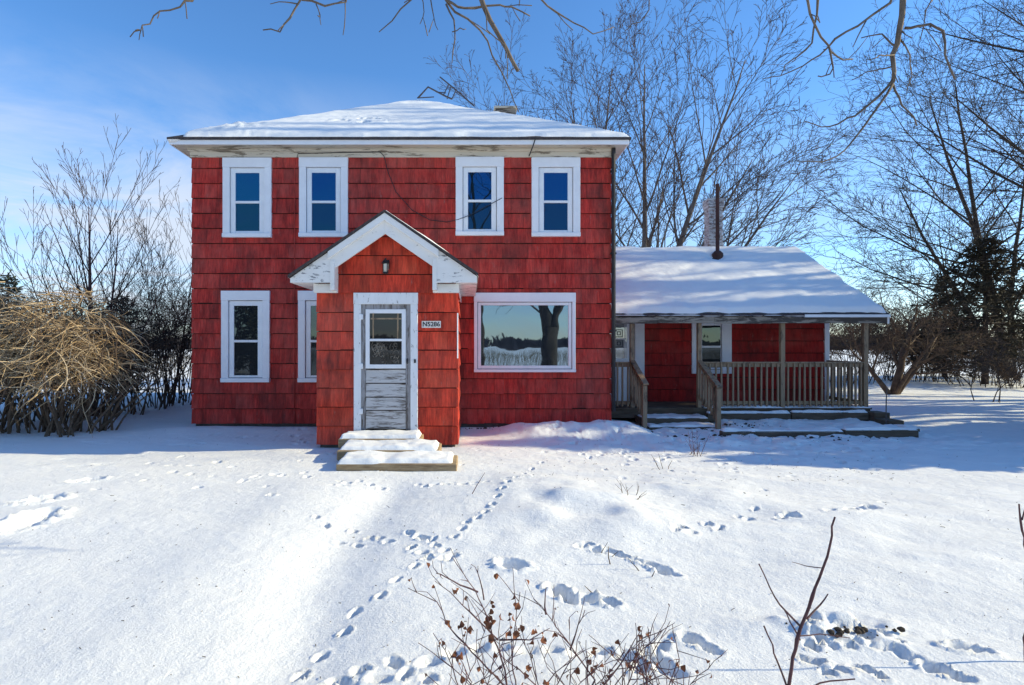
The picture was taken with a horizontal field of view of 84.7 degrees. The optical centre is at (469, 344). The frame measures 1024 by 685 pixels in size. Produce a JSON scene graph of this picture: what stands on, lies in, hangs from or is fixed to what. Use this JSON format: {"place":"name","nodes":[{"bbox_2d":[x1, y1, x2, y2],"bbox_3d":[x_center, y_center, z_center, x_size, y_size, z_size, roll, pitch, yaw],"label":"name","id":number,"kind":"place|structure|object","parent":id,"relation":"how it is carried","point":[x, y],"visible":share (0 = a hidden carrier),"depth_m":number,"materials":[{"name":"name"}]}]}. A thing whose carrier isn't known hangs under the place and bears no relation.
{"place":"outdoors","nodes":[
{"label":"outdoors","id":0,"kind":"place"},
{"bbox_2d":[106,352,192,384],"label":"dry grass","id":1,"kind":"structure","parent":0,"point":[162,362],"depth_m":42.36,"materials":[{"name":"brown plant"}]},
{"bbox_2d":[0,349,1023,684],"bbox_3d":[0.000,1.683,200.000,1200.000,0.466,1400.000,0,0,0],"label":"snow ground","id":2,"kind":"structure","parent":0,"point":[242,595],"depth_m":4.63,"materials":[{"name":"white snow"}]},
{"bbox_2d":[0,269,48,407],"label":"juniper","id":3,"kind":"object","parent":2,"relation":"on","point":[8,279],"visible":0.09,"depth_m":14.46,"materials":[{"name":"green plant"}]},
{"bbox_2d":[0,263,88,433],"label":"vine bush","id":4,"kind":"object","parent":2,"relation":"on","point":[9,411],"visible":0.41,"depth_m":10.96,"materials":[{"name":"brown plant"}]},
{"bbox_2d":[0,296,102,422],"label":"bare bush","id":5,"kind":"object","parent":2,"relation":"on","point":[35,412],"visible":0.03,"depth_m":12.37,"materials":[{"name":"brown plant"}]},
{"bbox_2d":[1,292,176,421],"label":"bare bush","id":6,"kind":"object","parent":2,"relation":"on","point":[98,397],"visible":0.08,"depth_m":13.21,"materials":[{"name":"brown plant"}]},
{"bbox_2d":[0,271,190,436],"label":"vine bush","id":7,"kind":"object","parent":2,"relation":"on","point":[77,358],"visible":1,"depth_m":10.72,"materials":[{"name":"brown plant"}]},
{"bbox_2d":[0,114,192,415],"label":"bare tree","id":8,"kind":"object","parent":2,"relation":"on","point":[90,282],"visible":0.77,"depth_m":13.75,"materials":[{"name":"brown plant"}]},
{"bbox_2d":[5,283,193,419],"bbox_3d":[-8.928,0.107,13.372,4.247,3.390,4.279,0,0,42],"label":"bare bush","id":9,"kind":"object","parent":2,"relation":"on","point":[149,364],"visible":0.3,"depth_m":13.65,"materials":[{"name":"brown plant"}]},
{"bbox_2d":[42,267,193,411],"bbox_3d":[-9.020,-0.213,14.976,5.484,4.019,4.447,0,0,31],"label":"bare bush","id":10,"kind":"object","parent":2,"relation":"on","point":[132,392],"visible":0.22,"depth_m":15.10,"materials":[{"name":"brown plant"}]},
{"bbox_2d":[61,264,193,407],"bbox_3d":[-8.554,-0.301,16.311,5.060,4.178,5.340,0,0,0],"label":"bare bush","id":11,"kind":"object","parent":2,"relation":"on","point":[162,372],"visible":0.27,"depth_m":15.81,"materials":[{"name":"brown plant"}]},
{"bbox_2d":[97,293,160,394],"bbox_3d":[-11.121,0.017,18.028,2.120,3.609,2.057,0,0,-20],"label":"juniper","id":12,"kind":"object","parent":2,"relation":"on","point":[141,384],"visible":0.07,"depth_m":18.11,"materials":[{"name":"green plant"}]},
{"bbox_2d":[96,254,193,401],"bbox_3d":[-8.344,-0.548,17.310,4.747,4.669,5.468,0,0,0],"label":"bare bush","id":13,"kind":"object","parent":2,"relation":"on","point":[165,323],"visible":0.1,"depth_m":16.58,"materials":[{"name":"brown plant"}]},
{"bbox_2d":[113,185,192,403],"bbox_3d":[-8.558,-1.450,16.701,3.640,6.606,3.349,0,0,0],"label":"sapling","id":14,"kind":"object","parent":2,"relation":"on","point":[144,267],"visible":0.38,"depth_m":16.46,"materials":[{"name":"brown plant"}]},
{"bbox_2d":[130,0,649,111],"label":"branch","id":15,"kind":"object","parent":2,"relation":"on","point":[484,6],"visible":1,"depth_m":4.62,"materials":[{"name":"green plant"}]},
{"bbox_2d":[336,430,457,471],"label":"front steps","id":16,"kind":"structure","parent":2,"relation":"on","point":[390,450],"depth_m":8.06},
{"bbox_2d":[3,429,1016,678],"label":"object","id":17,"kind":"object","parent":2,"relation":"on","point":[577,475],"visible":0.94,"depth_m":4.74,"materials":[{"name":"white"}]},
{"bbox_2d":[167,99,890,447],"bbox_3d":[1.735,-2.839,14.818,15.740,9.919,11.655,0,0,0],"label":"farmhouse","id":18,"kind":"object","parent":2,"relation":"on","point":[525,279],"visible":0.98,"depth_m":11.64,"materials":[{"name":"wood"}]},
{"bbox_2d":[220,291,270,381],"bbox_3d":[-4.657,-0.177,11.618,1.010,1.896,0.104,0,0,0],"label":"window","id":19,"kind":"structure","parent":18,"relation":"in","point":[245,315],"depth_m":11.63,"materials":[{"name":"white paint"}]},
{"bbox_2d":[222,157,271,237],"bbox_3d":[-4.623,-3.057,11.618,1.015,1.655,0.104,0,0,0],"label":"window","id":20,"kind":"structure","parent":18,"relation":"in","point":[247,181],"depth_m":11.63,"materials":[{"name":"white paint"}]},
{"bbox_2d":[297,291,318,381],"bbox_3d":[-3.059,-0.177,11.618,1.017,1.896,0.104,0,0,0],"label":"window","id":21,"kind":"structure","parent":18,"relation":"in","point":[307,300],"depth_m":11.63,"materials":[{"name":"white paint"}]},
{"bbox_2d":[298,157,347,236],"bbox_3d":[-3.038,-3.063,11.618,1.017,1.650,0.104,0,0,0],"label":"window","id":22,"kind":"structure","parent":18,"relation":"in","point":[323,181],"depth_m":11.63,"materials":[{"name":"white paint"}]},
{"bbox_2d":[353,293,417,430],"bbox_3d":[-1.396,0.313,9.285,1.068,2.359,0.090,0,0,0],"label":"door","id":23,"kind":"structure","parent":18,"relation":"in","point":[385,324],"depth_m":9.30,"materials":[{"name":"white wood"}]},
{"bbox_2d":[382,258,389,273],"bbox_3d":[-1.387,-1.300,9.212,0.140,0.260,0.184,0,0,0],"label":"wall lantern","id":24,"kind":"object","parent":18,"relation":"attached to","point":[386,263],"depth_m":9.15,"materials":[{"name":"black metal"}]},
{"bbox_2d":[422,321,440,327],"bbox_3d":[-0.641,-0.342,9.280,0.316,0.113,0.020,0,0,0],"label":"house number sign","id":25,"kind":"object","parent":18,"relation":"attached to","point":[431,324],"visible":1,"depth_m":9.27,"materials":[{"name":"white metal"}]},
{"bbox_2d":[417,77,474,106],"bbox_3d":[-0.678,-7.380,16.126,1.604,1.143,0.737,0,0,22],"label":"tv antenna","id":26,"kind":"object","parent":18,"relation":"on","point":[440,93],"visible":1,"depth_m":16.07,"materials":[{"name":"metal"}]},
{"bbox_2d":[455,157,503,235],"bbox_3d":[0.202,-3.084,11.618,1.004,1.634,0.104,0,0,0],"label":"window","id":27,"kind":"structure","parent":18,"relation":"in","point":[475,176],"depth_m":11.63,"materials":[{"name":"white paint"}]},
{"bbox_2d":[474,293,575,371],"bbox_3d":[1.136,-0.260,11.618,2.113,1.646,0.104,0,0,0],"label":"window","id":28,"kind":"structure","parent":18,"relation":"in","point":[518,332],"depth_m":11.65,"materials":[{"name":"clear glass"}]},
{"bbox_2d":[531,157,580,236],"bbox_3d":[1.782,-3.068,11.618,1.012,1.642,0.104,0,0,0],"label":"window","id":29,"kind":"structure","parent":18,"relation":"in","point":[551,200],"depth_m":11.63,"materials":[{"name":"white paint"}]},
{"bbox_2d":[610,324,644,400],"bbox_3d":[3.820,0.375,14.399,1.320,2.150,0.062,0,0,0],"label":"porch door","id":30,"kind":"structure","parent":18,"relation":"in","point":[622,333],"depth_m":14.38,"materials":[{"name":"white paint"}]},
{"bbox_2d":[691,323,731,373],"bbox_3d":[6.204,0.039,14.378,1.026,1.391,0.104,0,0,0],"label":"window","id":31,"kind":"structure","parent":18,"relation":"in","point":[716,338],"depth_m":14.39,"materials":[{"name":"white paint"}]},
{"bbox_2d":[46,336,1023,349],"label":"distant woods","id":32,"kind":"object","parent":2,"relation":"on","point":[830,347],"depth_m":206.61,"materials":[{"name":"brown plant"}]},
{"bbox_2d":[425,0,698,246],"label":"maple tree","id":33,"kind":"object","parent":2,"relation":"on","point":[584,60],"visible":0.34,"depth_m":25.14,"materials":[{"name":"brown plant"}]},
{"bbox_2d":[408,548,727,684],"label":"leafy shrub","id":34,"kind":"object","parent":2,"relation":"on","point":[492,637],"visible":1,"depth_m":2.59,"materials":[{"name":"brown plant"}]},
{"bbox_2d":[601,542,616,563],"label":"dry weed","id":35,"kind":"object","parent":2,"relation":"on","point":[608,553],"visible":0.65,"depth_m":4.37,"materials":[{"name":"brown plant"}]},
{"bbox_2d":[615,480,646,498],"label":"dry weed","id":36,"kind":"object","parent":2,"relation":"on","point":[627,491],"visible":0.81,"depth_m":6.08,"materials":[{"name":"brown plant"}]},
{"bbox_2d":[465,420,904,637],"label":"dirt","id":37,"kind":"structure","parent":2,"relation":"on","point":[858,630],"depth_m":3.29,"materials":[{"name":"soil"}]},
{"bbox_2d":[491,0,899,247],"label":"maple tree","id":38,"kind":"object","parent":2,"relation":"on","point":[685,228],"visible":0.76,"depth_m":24.28,"materials":[{"name":"brown plant"}]},
{"bbox_2d":[686,430,709,456],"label":"dry weed","id":39,"kind":"object","parent":2,"relation":"on","point":[699,445],"visible":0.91,"depth_m":8.59,"materials":[{"name":"brown plant"}]},
{"bbox_2d":[705,410,790,421],"bbox_3d":[6.350,1.615,12.800,1.900,0.250,0.160,0,0,0],"label":"landscape timber","id":40,"kind":"object","parent":2,"relation":"on","point":[758,415],"visible":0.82,"depth_m":12.72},
{"bbox_2d":[719,427,843,437],"bbox_3d":[6.145,1.741,11.050,2.390,0.238,0.160,0,0,0],"label":"landscape timber","id":41,"kind":"object","parent":2,"relation":"on","point":[763,433],"visible":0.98,"depth_m":10.97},
{"bbox_2d":[758,517,854,684],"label":"bare shoot","id":42,"kind":"object","parent":2,"relation":"on","point":[800,625],"visible":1,"depth_m":2.50,"materials":[{"name":"brown plant"}]},
{"bbox_2d":[790,409,868,420],"bbox_3d":[8.180,1.595,12.780,1.740,0.249,0.160,0,0,0],"label":"landscape timber","id":43,"kind":"object","parent":2,"relation":"on","point":[859,414],"visible":0.98,"depth_m":12.70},
{"bbox_2d":[762,0,955,162],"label":"silver maple","id":44,"kind":"object","parent":2,"relation":"on","point":[899,29],"visible":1,"depth_m":4.98,"materials":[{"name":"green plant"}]},
{"bbox_2d":[867,411,889,420],"bbox_3d":[9.250,1.670,12.750,0.340,0.300,0.400,0,0,0],"label":"landscape timber","id":45,"kind":"object","parent":2,"relation":"on","point":[876,414],"visible":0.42,"depth_m":12.60,"materials":[{"name":"grey wood"}]},
{"bbox_2d":[830,291,928,383],"bbox_3d":[17.010,-0.367,25.416,5.391,4.286,6.009,0,0,-27],"label":"bare bush","id":46,"kind":"object","parent":2,"relation":"on","point":[832,346],"visible":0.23,"depth_m":24.98,"materials":[{"name":"brown plant"}]},
{"bbox_2d":[841,426,918,437],"bbox_3d":[8.070,1.720,11.040,1.440,0.240,0.160,0,0,0],"label":"landscape timber","id":47,"kind":"object","parent":2,"relation":"on","point":[878,431],"visible":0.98,"depth_m":10.96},
{"bbox_2d":[885,388,887,423],"bbox_3d":[8.850,1.417,11.900,0.039,1.007,0.022,0,0,0],"label":"metal stake","id":48,"kind":"object","parent":2,"relation":"on","point":[886,408],"visible":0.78,"depth_m":11.89,"materials":[{"name":"black metal"}]},
{"bbox_2d":[873,418,903,424],"bbox_3d":[9.185,1.750,12.295,0.330,0.240,0.490,0,0,0],"label":"landscape timber","id":49,"kind":"object","parent":2,"relation":"on","point":[889,421],"visible":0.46,"depth_m":12.20,"materials":[{"name":"grey wood"}]},
{"bbox_2d":[759,0,1023,376],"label":"bare tree","id":50,"kind":"object","parent":2,"relation":"on","point":[973,224],"visible":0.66,"depth_m":29.39,"materials":[{"name":"brown plant"}]},
{"bbox_2d":[830,294,969,381],"bbox_3d":[19.059,-0.630,26.997,6.790,4.813,6.018,0,0,0],"label":"bare bush","id":51,"kind":"object","parent":2,"relation":"on","point":[892,371],"visible":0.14,"depth_m":26.54,"materials":[{"name":"brown plant"}]},
{"bbox_2d":[893,424,919,431],"bbox_3d":[9.090,1.786,11.770,0.320,0.268,0.540,0,0,0],"label":"landscape timber","id":52,"kind":"object","parent":2,"relation":"on","point":[904,426],"visible":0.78,"depth_m":11.55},
{"bbox_2d":[825,0,1023,265],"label":"bare tree","id":53,"kind":"object","parent":2,"relation":"on","point":[1000,135],"visible":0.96,"depth_m":20.52,"materials":[{"name":"brown plant"}]},
{"bbox_2d":[857,301,991,382],"bbox_3d":[21.613,-0.145,26.994,5.158,3.849,5.616,0,0,42],"label":"bare bush","id":54,"kind":"object","parent":2,"relation":"on","point":[925,377],"visible":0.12,"depth_m":26.01,"materials":[{"name":"brown plant"}]},
{"bbox_2d":[830,274,1023,394],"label":"apple tree","id":55,"kind":"object","parent":2,"relation":"on","point":[900,381],"visible":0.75,"depth_m":19.36,"materials":[{"name":"brown plant"}]},
{"bbox_2d":[884,321,1005,382],"bbox_3d":[22.483,0.099,26.733,4.491,3.360,5.101,0,0,43],"label":"bare bush","id":56,"kind":"object","parent":2,"relation":"on","point":[934,380],"visible":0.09,"depth_m":26.45,"materials":[{"name":"brown plant"}]},
{"bbox_2d":[868,230,1023,384],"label":"pine tree","id":57,"kind":"object","parent":2,"relation":"on","point":[968,298],"visible":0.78,"depth_m":24.11,"materials":[{"name":"green plant"}]},
{"bbox_2d":[906,275,991,378],"bbox_3d":[25.449,-1.003,30.018,3.900,5.976,4.086,0,0,44],"label":"pine tree","id":58,"kind":"object","parent":2,"relation":"on","point":[935,295],"visible":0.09,"depth_m":29.95,"materials":[{"name":"green plant"}]},
{"bbox_2d":[918,342,1023,387],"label":"bare bush","id":59,"kind":"object","parent":2,"relation":"on","point":[961,365],"visible":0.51,"depth_m":23.71,"materials":[{"name":"brown plant"}]},
{"bbox_2d":[960,332,1023,402],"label":"bare bush","id":60,"kind":"object","parent":2,"relation":"on","point":[992,351],"visible":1,"depth_m":16.74,"materials":[{"name":"brown plant"}]},
{"bbox_2d":[961,313,1023,379],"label":"bare bush","id":61,"kind":"object","parent":2,"relation":"on","point":[1022,350],"visible":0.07,"depth_m":27.02,"materials":[{"name":"brown plant"}]},
{"bbox_2d":[990,361,1023,388],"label":"bare bush","id":62,"kind":"object","parent":2,"relation":"on","point":[1008,372],"visible":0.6,"depth_m":21.99,"materials":[{"name":"brown plant"}]},
{"bbox_2d":[1018,504,1023,654],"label":"bare shoot","id":63,"kind":"object","parent":2,"relation":"on","point":[1021,524],"visible":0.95,"depth_m":3.00,"materials":[{"name":"brown plant"}]},
{"bbox_2d":[0,0,1023,338],"label":"sky","id":64,"kind":"structure","parent":0,"point":[67,67],"materials":[{"name":"blue"}]}
]}

